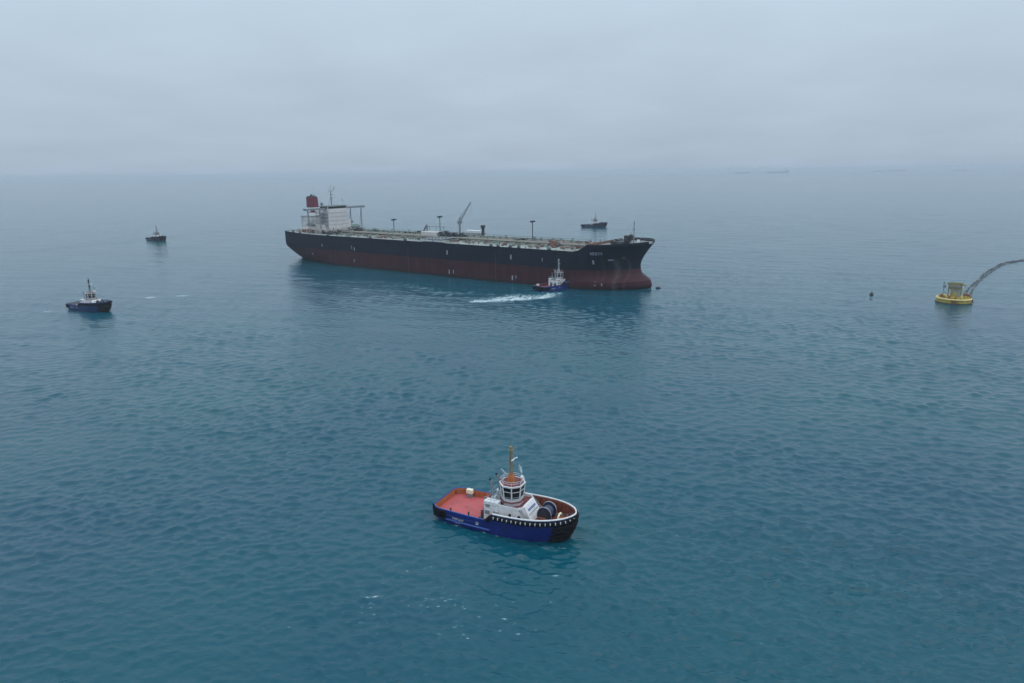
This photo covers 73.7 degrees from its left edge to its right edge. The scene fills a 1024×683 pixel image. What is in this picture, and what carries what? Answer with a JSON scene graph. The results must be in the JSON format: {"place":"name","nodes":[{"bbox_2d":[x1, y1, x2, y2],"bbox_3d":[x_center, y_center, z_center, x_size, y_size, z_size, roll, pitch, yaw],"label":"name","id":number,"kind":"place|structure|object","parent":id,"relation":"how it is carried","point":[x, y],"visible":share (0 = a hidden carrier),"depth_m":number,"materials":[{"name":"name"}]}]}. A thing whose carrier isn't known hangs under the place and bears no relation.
{"place":"outdoors","nodes":[
{"label":"outdoors","id":0,"kind":"place"},
{"bbox_2d":[0,167,1023,682],"bbox_3d":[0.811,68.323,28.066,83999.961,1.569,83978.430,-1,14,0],"label":"sea","id":1,"kind":"structure","parent":0,"point":[760,435],"depth_m":195.71,"materials":[{"name":"liquid"}]},
{"bbox_2d":[66,279,111,311],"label":"tugboat","id":2,"kind":"object","parent":1,"relation":"on","point":[90,302],"visible":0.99,"depth_m":382.49,"materials":[{"name":"metal"}]},
{"bbox_2d":[145,225,166,240],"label":"tugboat","id":3,"kind":"object","parent":1,"relation":"on","point":[157,236],"visible":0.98,"depth_m":794.07,"materials":[{"name":"metal"}]},
{"bbox_2d":[285,186,654,289],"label":"oil tanker","id":4,"kind":"object","parent":1,"relation":"on","point":[331,234],"visible":0.98,"depth_m":487.39,"materials":[{"name":"paint"}]},
{"bbox_2d":[433,446,578,541],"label":"tugboat","id":5,"kind":"object","parent":1,"relation":"on","point":[510,508],"visible":0.99,"depth_m":141.89,"materials":[{"name":"blue paint"}]},
{"bbox_2d":[533,259,569,291],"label":"tugboat","id":6,"kind":"object","parent":1,"relation":"on","point":[557,282],"visible":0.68,"depth_m":434.42,"materials":[{"name":"metal"}]},
{"bbox_2d":[581,214,606,226],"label":"tugboat","id":7,"kind":"object","parent":1,"relation":"on","point":[594,223],"visible":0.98,"depth_m":910.77,"materials":[{"name":"metal"}]},
{"bbox_2d":[935,282,973,304],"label":"mooring buoy","id":8,"kind":"object","parent":1,"relation":"on","point":[953,297],"visible":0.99,"depth_m":375.25,"materials":[{"name":"paint"}]},
{"bbox_2d":[965,259,1023,293],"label":"floating hose","id":9,"kind":"object","parent":1,"relation":"on","point":[973,283],"visible":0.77,"depth_m":477.22,"materials":[{"name":"black rubber"}]},
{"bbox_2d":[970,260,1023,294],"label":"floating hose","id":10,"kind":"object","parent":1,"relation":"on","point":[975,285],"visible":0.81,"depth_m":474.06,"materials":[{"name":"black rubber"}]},
{"bbox_2d":[0,0,1023,179],"label":"sky","id":11,"kind":"structure","parent":0,"point":[89,88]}
]}

